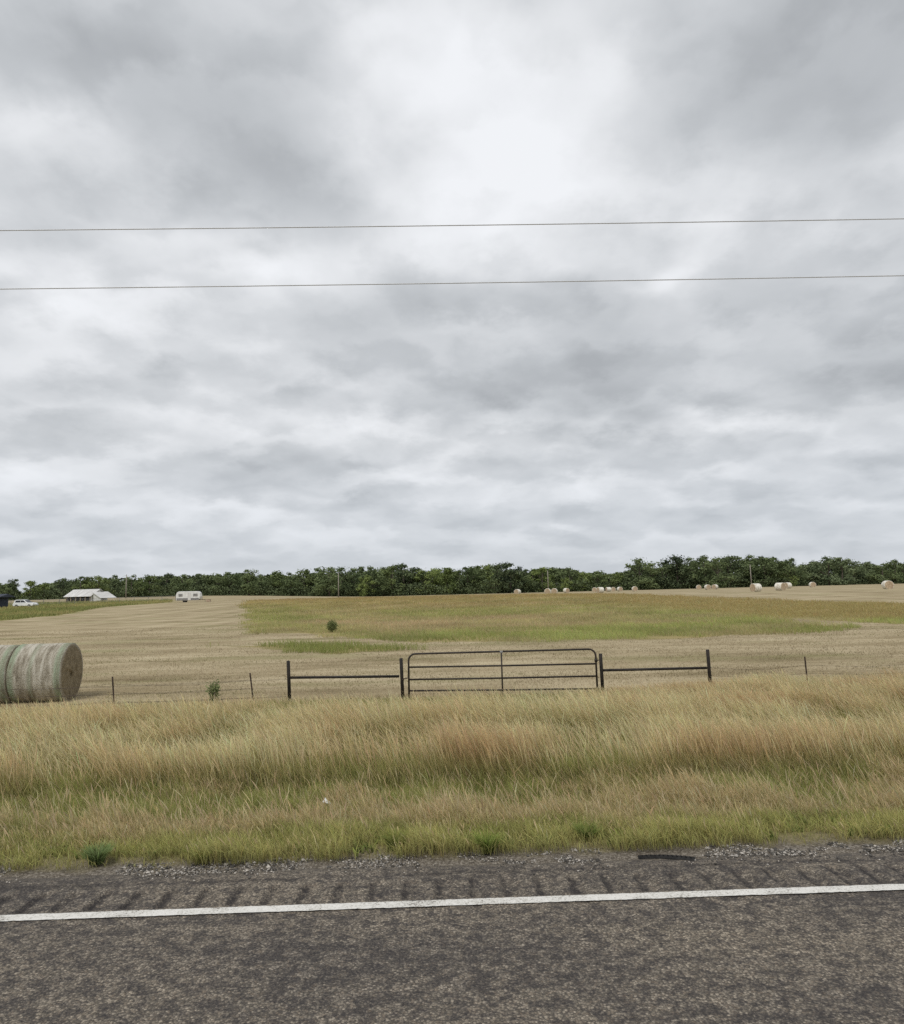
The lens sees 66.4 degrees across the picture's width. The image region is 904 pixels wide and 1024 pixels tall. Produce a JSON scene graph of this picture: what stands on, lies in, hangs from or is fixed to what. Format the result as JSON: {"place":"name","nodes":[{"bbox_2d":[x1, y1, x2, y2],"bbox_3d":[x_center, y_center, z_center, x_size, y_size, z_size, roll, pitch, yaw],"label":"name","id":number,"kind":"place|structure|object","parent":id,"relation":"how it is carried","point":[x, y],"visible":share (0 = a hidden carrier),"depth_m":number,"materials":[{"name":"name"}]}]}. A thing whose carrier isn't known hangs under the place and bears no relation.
{"place":"outdoors","nodes":[
{"label":"outdoors","id":0,"kind":"place"},
{"bbox_2d":[0,599,172,619],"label":"paddock grass","id":1,"kind":"structure","parent":0,"point":[24,612],"depth_m":127.37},
{"bbox_2d":[0,851,903,1023],"bbox_3d":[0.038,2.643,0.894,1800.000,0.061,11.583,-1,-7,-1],"label":"road","id":2,"kind":"structure","parent":0,"point":[821,958],"depth_m":4.88,"materials":[{"name":"asphalt"}]},
{"bbox_2d":[0,884,903,920],"bbox_3d":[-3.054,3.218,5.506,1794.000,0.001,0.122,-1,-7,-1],"label":"road edge line","id":3,"kind":"object","parent":2,"relation":"on","point":[425,903],"visible":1,"depth_m":5.58,"materials":[{"name":"paint"}]},
{"bbox_2d":[638,854,694,860],"bbox_3d":[1.981,3.190,6.383,0.512,0.041,0.047,-3,-7,10],"label":"tyre scrap","id":4,"kind":"object","parent":2,"relation":"on","point":[674,857],"visible":1,"depth_m":6.38,"materials":[{"name":"black rubber"}]},
{"bbox_2d":[0,666,903,805],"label":"tall grass","id":5,"kind":"structure","parent":0,"point":[769,716],"depth_m":11.15,"materials":[{"name":"plant"}]},
{"bbox_2d":[0,744,903,871],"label":"short grass","id":6,"kind":"structure","parent":0,"point":[696,808],"depth_m":7.86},
{"bbox_2d":[0,583,903,877],"bbox_3d":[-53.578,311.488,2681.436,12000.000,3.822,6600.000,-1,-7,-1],"label":"ground","id":7,"kind":"structure","parent":0,"point":[182,619],"depth_m":27.32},
{"bbox_2d":[0,583,12,597],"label":"tree","id":8,"kind":"object","parent":7,"relation":"on","point":[2,586],"visible":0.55,"depth_m":301.79,"materials":[{"name":"green plant"}]},
{"bbox_2d":[0,594,14,607],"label":"shed","id":9,"kind":"structure","parent":7,"relation":"on","point":[4,600],"depth_m":147.60,"materials":[{"name":"blue"}]},
{"bbox_2d":[0,644,19,703],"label":"hay bale","id":10,"kind":"object","parent":7,"relation":"on","point":[6,652],"visible":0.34,"depth_m":18.09,"materials":[{"name":"beige plant"}]},
{"bbox_2d":[5,579,20,599],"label":"tree","id":11,"kind":"object","parent":7,"relation":"on","point":[13,585],"visible":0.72,"depth_m":308.89,"materials":[{"name":"green plant"}]},
{"bbox_2d":[13,600,38,606],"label":"parked car","id":12,"kind":"object","parent":7,"relation":"on","point":[17,603],"visible":0.88,"depth_m":144.26,"materials":[{"name":"white paint"}]},
{"bbox_2d":[20,581,37,598],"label":"tree","id":13,"kind":"object","parent":7,"relation":"on","point":[30,584],"visible":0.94,"depth_m":304.59,"materials":[{"name":"green plant"}]},
{"bbox_2d":[33,582,52,599],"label":"tree","id":14,"kind":"object","parent":7,"relation":"on","point":[44,585],"visible":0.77,"depth_m":310.36,"materials":[{"name":"green plant"}]},
{"bbox_2d":[6,643,82,702],"bbox_3d":[-11.049,4.344,18.820,1.473,1.586,1.716,-1,-8,-7],"label":"hay bale","id":15,"kind":"object","parent":7,"relation":"on","point":[38,670],"visible":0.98,"depth_m":18.22,"materials":[{"name":"beige plant"}]},
{"bbox_2d":[45,578,74,598],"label":"tree","id":16,"kind":"object","parent":7,"relation":"on","point":[63,583],"visible":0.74,"depth_m":310.90,"materials":[{"name":"green plant"}]},
{"bbox_2d":[72,575,95,589],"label":"tree","id":17,"kind":"object","parent":7,"relation":"on","point":[84,580],"visible":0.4,"depth_m":297.11,"materials":[{"name":"green plant"}]},
{"bbox_2d":[64,589,114,601],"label":"barn","id":18,"kind":"structure","parent":7,"relation":"on","point":[94,594],"depth_m":208.11,"materials":[{"name":"white paint"}]},
{"bbox_2d":[75,838,116,865],"bbox_3d":[-3.429,3.291,6.683,0.408,0.200,0.414,-1,-7,-1],"label":"grass tuft","id":19,"kind":"object","parent":7,"relation":"on","point":[97,856],"visible":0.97,"depth_m":6.64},
{"bbox_2d":[80,575,115,595],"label":"tree","id":20,"kind":"object","parent":7,"relation":"on","point":[89,584],"visible":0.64,"depth_m":294.33,"materials":[{"name":"green plant"}]},
{"bbox_2d":[9,596,201,604],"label":"rail fence","id":21,"kind":"object","parent":7,"relation":"on","point":[59,600],"visible":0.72,"depth_m":180.58,"materials":[{"name":"wood"}]},
{"bbox_2d":[109,575,123,595],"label":"tree","id":22,"kind":"object","parent":7,"relation":"on","point":[115,582],"visible":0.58,"depth_m":317.92,"materials":[{"name":"green plant"}]},
{"bbox_2d":[119,574,141,596],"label":"tree","id":23,"kind":"object","parent":7,"relation":"on","point":[130,580],"visible":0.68,"depth_m":302.54,"materials":[{"name":"green plant"}]},
{"bbox_2d":[0,673,285,706],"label":"wire fence","id":24,"kind":"object","parent":7,"relation":"on","point":[174,684],"visible":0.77,"depth_m":16.84,"materials":[{"name":"metal"}]},
{"bbox_2d":[132,574,162,596],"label":"tree","id":25,"kind":"object","parent":7,"relation":"on","point":[147,577],"visible":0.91,"depth_m":300.81,"materials":[{"name":"green plant"}]},
{"bbox_2d":[153,573,174,596],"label":"tree","id":26,"kind":"object","parent":7,"relation":"on","point":[168,575],"visible":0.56,"depth_m":322.32,"materials":[{"name":"green plant"}]},
{"bbox_2d":[167,574,191,595],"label":"tree","id":27,"kind":"object","parent":7,"relation":"on","point":[187,583],"visible":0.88,"depth_m":308.75,"materials":[{"name":"green plant"}]},
{"bbox_2d":[176,591,205,601],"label":"camper","id":28,"kind":"object","parent":7,"relation":"on","point":[184,596],"visible":0.97,"depth_m":161.48,"materials":[{"name":"white paint"}]},
{"bbox_2d":[191,574,205,590],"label":"tree","id":29,"kind":"object","parent":7,"relation":"on","point":[200,580],"visible":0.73,"depth_m":318.94,"materials":[{"name":"green plant"}]},
{"bbox_2d":[189,851,211,862],"bbox_3d":[-2.412,3.303,6.636,0.238,0.106,0.237,-1,-7,-1],"label":"grass tuft","id":30,"kind":"object","parent":7,"relation":"on","point":[202,860],"visible":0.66,"depth_m":6.60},
{"bbox_2d":[205,679,221,703],"bbox_3d":[-5.788,4.426,16.766,0.347,0.696,0.428,-8,-9,44],"label":"weed","id":31,"kind":"object","parent":7,"relation":"on","point":[213,688],"visible":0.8,"depth_m":16.75,"materials":[{"name":"green plant"}]},
{"bbox_2d":[207,573,226,595],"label":"tree","id":32,"kind":"object","parent":7,"relation":"on","point":[218,579],"visible":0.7,"depth_m":307.52,"materials":[{"name":"green plant"}]},
{"bbox_2d":[220,572,246,593],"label":"tree","id":33,"kind":"object","parent":7,"relation":"on","point":[228,583],"visible":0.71,"depth_m":313.52,"materials":[{"name":"green plant"}]},
{"bbox_2d":[240,569,260,595],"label":"tree","id":34,"kind":"object","parent":7,"relation":"on","point":[249,586],"visible":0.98,"depth_m":299.92,"materials":[{"name":"green plant"}]},
{"bbox_2d":[254,574,275,595],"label":"tree","id":35,"kind":"object","parent":7,"relation":"on","point":[262,578],"visible":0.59,"depth_m":313.96,"materials":[{"name":"green plant"}]},
{"bbox_2d":[266,570,287,595],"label":"tree","id":36,"kind":"object","parent":7,"relation":"on","point":[280,576],"visible":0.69,"depth_m":320.97,"materials":[{"name":"green plant"}]},
{"bbox_2d":[280,572,302,595],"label":"tree","id":37,"kind":"object","parent":7,"relation":"on","point":[290,581],"visible":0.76,"depth_m":309.71,"materials":[{"name":"green plant"}]},
{"bbox_2d":[286,568,320,595],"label":"tree","id":38,"kind":"object","parent":7,"relation":"on","point":[300,575],"visible":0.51,"depth_m":316.58,"materials":[{"name":"green plant"}]},
{"bbox_2d":[305,566,326,595],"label":"tree","id":39,"kind":"object","parent":7,"relation":"on","point":[317,570],"visible":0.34,"depth_m":315.63,"materials":[{"name":"green plant"}]},
{"bbox_2d":[311,566,344,595],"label":"tree","id":40,"kind":"object","parent":7,"relation":"on","point":[328,581],"visible":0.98,"depth_m":298.51,"materials":[{"name":"green plant"}]},
{"bbox_2d":[325,619,337,631],"bbox_3d":[-8.396,7.989,48.427,0.974,0.947,0.883,-7,-9,41],"label":"shrub","id":41,"kind":"object","parent":7,"relation":"on","point":[332,625],"visible":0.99,"depth_m":48.33,"materials":[{"name":"green plant"}]},
{"bbox_2d":[327,566,357,595],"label":"tree","id":42,"kind":"object","parent":7,"relation":"on","point":[340,569],"visible":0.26,"depth_m":318.27,"materials":[{"name":"green plant"}]},
{"bbox_2d":[286,658,404,700],"bbox_3d":[-2.612,4.283,16.971,2.897,1.312,0.084,-1,-7,-1],"label":"pipe brace","id":43,"kind":"object","parent":7,"relation":"on","point":[289,677],"visible":0.84,"depth_m":16.97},
{"bbox_2d":[337,567,362,595],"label":"tree","id":44,"kind":"object","parent":7,"relation":"on","point":[351,570],"visible":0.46,"depth_m":311.47,"materials":[{"name":"green plant"}]},
{"bbox_2d":[341,566,381,594],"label":"tree","id":45,"kind":"object","parent":7,"relation":"on","point":[361,569],"visible":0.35,"depth_m":304.66,"materials":[{"name":"green plant"}]},
{"bbox_2d":[356,575,375,596],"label":"tree","id":46,"kind":"object","parent":7,"relation":"on","point":[364,590],"visible":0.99,"depth_m":292.80,"materials":[{"name":"green plant"}]},
{"bbox_2d":[354,566,392,596],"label":"tree","id":47,"kind":"object","parent":7,"relation":"on","point":[378,584],"visible":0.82,"depth_m":297.32,"materials":[{"name":"green plant"}]},
{"bbox_2d":[379,564,406,595],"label":"tree","id":48,"kind":"object","parent":7,"relation":"on","point":[388,572],"visible":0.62,"depth_m":311.02,"materials":[{"name":"green plant"}]},
{"bbox_2d":[377,825,410,850],"bbox_3d":[-0.569,3.248,6.873,0.417,0.215,0.413,-1,-7,-1],"label":"grass tuft","id":49,"kind":"object","parent":7,"relation":"on","point":[389,839],"visible":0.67,"depth_m":6.84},
{"bbox_2d":[386,563,422,595],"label":"tree","id":50,"kind":"object","parent":7,"relation":"on","point":[402,574],"visible":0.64,"depth_m":316.59,"materials":[{"name":"green plant"}]},
{"bbox_2d":[395,566,434,594],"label":"tree","id":51,"kind":"object","parent":7,"relation":"on","point":[407,569],"visible":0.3,"depth_m":320.50,"materials":[{"name":"green plant"}]},
{"bbox_2d":[412,569,439,594],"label":"tree","id":52,"kind":"object","parent":7,"relation":"on","point":[431,574],"visible":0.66,"depth_m":317.87,"materials":[{"name":"green plant"}]},
{"bbox_2d":[423,567,445,594],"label":"tree","id":53,"kind":"object","parent":7,"relation":"on","point":[435,570],"visible":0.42,"depth_m":323.37,"materials":[{"name":"green plant"}]},
{"bbox_2d":[438,567,459,593],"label":"tree","id":54,"kind":"object","parent":7,"relation":"on","point":[446,578],"visible":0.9,"depth_m":308.41,"materials":[{"name":"green plant"}]},
{"bbox_2d":[0,557,901,599],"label":"woodland","id":55,"kind":"object","parent":7,"relation":"on","point":[210,580],"visible":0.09,"depth_m":332.81,"materials":[{"name":"green plant"}]},
{"bbox_2d":[0,573,903,599],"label":"undergrowth","id":56,"kind":"object","parent":7,"relation":"on","point":[237,593],"visible":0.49,"depth_m":303.59,"materials":[{"name":"green plant"}]},
{"bbox_2d":[0,618,903,708],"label":"stubble","id":57,"kind":"object","parent":7,"relation":"on","point":[514,692],"visible":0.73,"depth_m":25.18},
{"bbox_2d":[445,569,468,591],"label":"tree","id":58,"kind":"object","parent":7,"relation":"on","point":[455,575],"visible":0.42,"depth_m":321.12,"materials":[{"name":"green plant"}]},
{"bbox_2d":[454,566,487,593],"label":"tree","id":59,"kind":"object","parent":7,"relation":"on","point":[466,579],"visible":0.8,"depth_m":310.62,"materials":[{"name":"green plant"}]},
{"bbox_2d":[466,565,489,593],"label":"tree","id":60,"kind":"object","parent":7,"relation":"on","point":[474,579],"visible":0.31,"depth_m":322.71,"materials":[{"name":"green plant"}]},
{"bbox_2d":[467,825,503,853],"bbox_3d":[0.350,3.192,6.715,0.403,0.210,0.368,-1,-7,-1],"label":"grass tuft","id":61,"kind":"object","parent":7,"relation":"on","point":[488,840],"visible":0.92,"depth_m":6.68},
{"bbox_2d":[473,564,502,592],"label":"tree","id":62,"kind":"object","parent":7,"relation":"on","point":[486,568],"visible":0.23,"depth_m":321.24,"materials":[{"name":"green plant"}]},
{"bbox_2d":[481,563,514,593],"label":"tree","id":63,"kind":"object","parent":7,"relation":"on","point":[498,568],"visible":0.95,"depth_m":300.39,"materials":[{"name":"green plant"}]},
{"bbox_2d":[402,648,598,699],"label":"gate","id":64,"kind":"structure","parent":7,"relation":"on","point":[502,666],"depth_m":17.08,"materials":[{"name":"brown metal"}]},
{"bbox_2d":[497,562,524,592],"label":"tree","id":65,"kind":"object","parent":7,"relation":"on","point":[517,572],"visible":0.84,"depth_m":300.46,"materials":[{"name":"green plant"}]},
{"bbox_2d":[509,569,539,592],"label":"tree","id":66,"kind":"object","parent":7,"relation":"on","point":[525,577],"visible":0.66,"depth_m":303.34,"materials":[{"name":"green plant"}]},
{"bbox_2d":[528,567,555,591],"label":"tree","id":67,"kind":"object","parent":7,"relation":"on","point":[541,578],"visible":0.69,"depth_m":311.97,"materials":[{"name":"green plant"}]},
{"bbox_2d":[545,567,564,589],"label":"tree","id":68,"kind":"object","parent":7,"relation":"on","point":[554,571],"visible":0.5,"depth_m":316.05,"materials":[{"name":"green plant"}]},
{"bbox_2d":[560,577,572,590],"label":"tree","id":69,"kind":"object","parent":7,"relation":"on","point":[565,583],"visible":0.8,"depth_m":299.11,"materials":[{"name":"green plant"}]},
{"bbox_2d":[557,567,583,591],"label":"tree","id":70,"kind":"object","parent":7,"relation":"on","point":[571,574],"visible":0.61,"depth_m":307.60,"materials":[{"name":"green plant"}]},
{"bbox_2d":[570,571,593,590],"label":"tree","id":71,"kind":"object","parent":7,"relation":"on","point":[584,575],"visible":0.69,"depth_m":311.88,"materials":[{"name":"green plant"}]},
{"bbox_2d":[568,815,603,841],"bbox_3d":[1.359,3.227,7.004,0.436,0.211,0.399,-1,-7,-1],"label":"grass tuft","id":72,"kind":"object","parent":7,"relation":"on","point":[580,828],"visible":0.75,"depth_m":6.99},
{"bbox_2d":[588,570,606,589],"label":"tree","id":73,"kind":"object","parent":7,"relation":"on","point":[595,577],"visible":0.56,"depth_m":310.11,"materials":[{"name":"green plant"}]},
{"bbox_2d":[598,573,620,590],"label":"tree","id":74,"kind":"object","parent":7,"relation":"on","point":[614,579],"visible":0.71,"depth_m":308.10,"materials":[{"name":"green plant"}]},
{"bbox_2d":[612,572,625,587],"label":"tree","id":75,"kind":"object","parent":7,"relation":"on","point":[619,575],"visible":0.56,"depth_m":315.64,"materials":[{"name":"green plant"}]},
{"bbox_2d":[620,570,634,589],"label":"tree","id":76,"kind":"object","parent":7,"relation":"on","point":[627,576],"visible":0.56,"depth_m":314.78,"materials":[{"name":"green plant"}]},
{"bbox_2d":[624,557,662,589],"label":"tree","id":77,"kind":"object","parent":7,"relation":"on","point":[637,565],"visible":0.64,"depth_m":309.55,"materials":[{"name":"green plant"}]},
{"bbox_2d":[638,562,663,589],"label":"tree","id":78,"kind":"object","parent":7,"relation":"on","point":[650,579],"visible":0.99,"depth_m":301.84,"materials":[{"name":"green plant"}]},
{"bbox_2d":[599,649,711,690],"bbox_3d":[5.062,4.113,17.145,2.792,1.311,0.084,-1,-7,-1],"label":"pipe brace","id":79,"kind":"object","parent":7,"relation":"on","point":[708,668],"visible":0.85,"depth_m":17.14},
{"bbox_2d":[642,561,686,588],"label":"tree","id":80,"kind":"object","parent":7,"relation":"on","point":[667,572],"visible":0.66,"depth_m":310.38,"materials":[{"name":"green plant"}]},
{"bbox_2d":[660,554,694,588],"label":"tree","id":81,"kind":"object","parent":7,"relation":"on","point":[678,562],"visible":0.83,"depth_m":308.25,"materials":[{"name":"green plant"}]},
{"bbox_2d":[672,557,707,588],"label":"tree","id":82,"kind":"object","parent":7,"relation":"on","point":[690,566],"visible":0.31,"depth_m":312.19,"materials":[{"name":"green plant"}]},
{"bbox_2d":[681,555,723,587],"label":"tree","id":83,"kind":"object","parent":7,"relation":"on","point":[701,573],"visible":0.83,"depth_m":301.79,"materials":[{"name":"green plant"}]},
{"bbox_2d":[705,556,739,587],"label":"tree","id":84,"kind":"object","parent":7,"relation":"on","point":[718,577],"visible":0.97,"depth_m":289.61,"materials":[{"name":"green plant"}]},
{"bbox_2d":[711,554,749,587],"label":"tree","id":85,"kind":"object","parent":7,"relation":"on","point":[729,559],"visible":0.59,"depth_m":309.33,"materials":[{"name":"green plant"}]},
{"bbox_2d":[724,557,765,586],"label":"tree","id":86,"kind":"object","parent":7,"relation":"on","point":[744,571],"visible":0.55,"depth_m":310.32,"materials":[{"name":"green plant"}]},
{"bbox_2d":[731,555,768,584],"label":"tree","id":87,"kind":"object","parent":7,"relation":"on","point":[751,560],"visible":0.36,"depth_m":310.78,"materials":[{"name":"green plant"}]},
{"bbox_2d":[750,583,761,591],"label":"hay bale","id":88,"kind":"object","parent":7,"relation":"on","point":[756,587],"visible":1,"depth_m":130.87},
{"bbox_2d":[750,555,784,586],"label":"tree","id":89,"kind":"object","parent":7,"relation":"on","point":[766,561],"visible":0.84,"depth_m":301.20,"materials":[{"name":"green plant"}]},
{"bbox_2d":[766,556,789,586],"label":"tree","id":90,"kind":"object","parent":7,"relation":"on","point":[782,574],"visible":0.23,"depth_m":303.95,"materials":[{"name":"green plant"}]},
{"bbox_2d":[774,583,785,589],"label":"hay bale","id":91,"kind":"object","parent":7,"relation":"on","point":[779,586],"visible":0.96,"depth_m":137.00},
{"bbox_2d":[770,557,811,586],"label":"tree","id":92,"kind":"object","parent":7,"relation":"on","point":[793,570],"visible":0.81,"depth_m":291.90,"materials":[{"name":"green plant"}]},
{"bbox_2d":[711,657,902,684],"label":"wire fence","id":93,"kind":"object","parent":7,"relation":"on","point":[805,669],"visible":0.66,"depth_m":17.22,"materials":[{"name":"metal"}]},
{"bbox_2d":[795,560,825,584],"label":"tree","id":94,"kind":"object","parent":7,"relation":"on","point":[812,562],"visible":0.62,"depth_m":301.83,"materials":[{"name":"green plant"}]},
{"bbox_2d":[808,556,849,585],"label":"tree","id":95,"kind":"object","parent":7,"relation":"on","point":[815,574],"visible":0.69,"depth_m":295.73,"materials":[{"name":"green plant"}]},
{"bbox_2d":[826,557,859,584],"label":"tree","id":96,"kind":"object","parent":7,"relation":"on","point":[846,580],"visible":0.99,"depth_m":288.58,"materials":[{"name":"green plant"}]},
{"bbox_2d":[839,561,872,584],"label":"tree","id":97,"kind":"object","parent":7,"relation":"on","point":[860,569],"visible":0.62,"depth_m":309.53,"materials":[{"name":"green plant"}]},
{"bbox_2d":[857,561,877,583],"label":"tree","id":98,"kind":"object","parent":7,"relation":"on","point":[866,564],"visible":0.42,"depth_m":314.71,"materials":[{"name":"green plant"}]},
{"bbox_2d":[865,563,899,583],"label":"tree","id":99,"kind":"object","parent":7,"relation":"on","point":[880,579],"visible":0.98,"depth_m":290.09,"materials":[{"name":"green plant"}]},
{"bbox_2d":[881,581,893,588],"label":"hay bale","id":100,"kind":"object","parent":7,"relation":"on","point":[887,584],"visible":0.88,"depth_m":125.25},
{"bbox_2d":[878,559,903,583],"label":"tree","id":101,"kind":"object","parent":7,"relation":"on","point":[890,564],"visible":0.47,"depth_m":310.17,"materials":[{"name":"green plant"}]},
{"bbox_2d":[896,563,903,583],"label":"tree","id":102,"kind":"object","parent":7,"relation":"on","point":[900,568],"visible":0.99,"depth_m":298.50,"materials":[{"name":"green plant"}]},
{"bbox_2d":[0,838,903,888],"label":"gravel","id":103,"kind":"structure","parent":0,"point":[773,851],"depth_m":6.53,"materials":[{"name":"gravel"}]},
{"bbox_2d":[0,218,903,230],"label":"power cable","id":104,"kind":"object","parent":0,"point":[450,225],"visible":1,"depth_m":16.91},
{"bbox_2d":[0,275,903,289],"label":"power cable","id":105,"kind":"object","parent":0,"point":[449,283],"visible":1,"depth_m":16.74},
{"bbox_2d":[0,0,903,592],"label":"sky","id":106,"kind":"structure","parent":0,"point":[586,427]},
{"bbox_2d":[209,593,903,654],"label":"meadow grass","id":107,"kind":"structure","parent":0,"point":[790,611],"depth_m":57.48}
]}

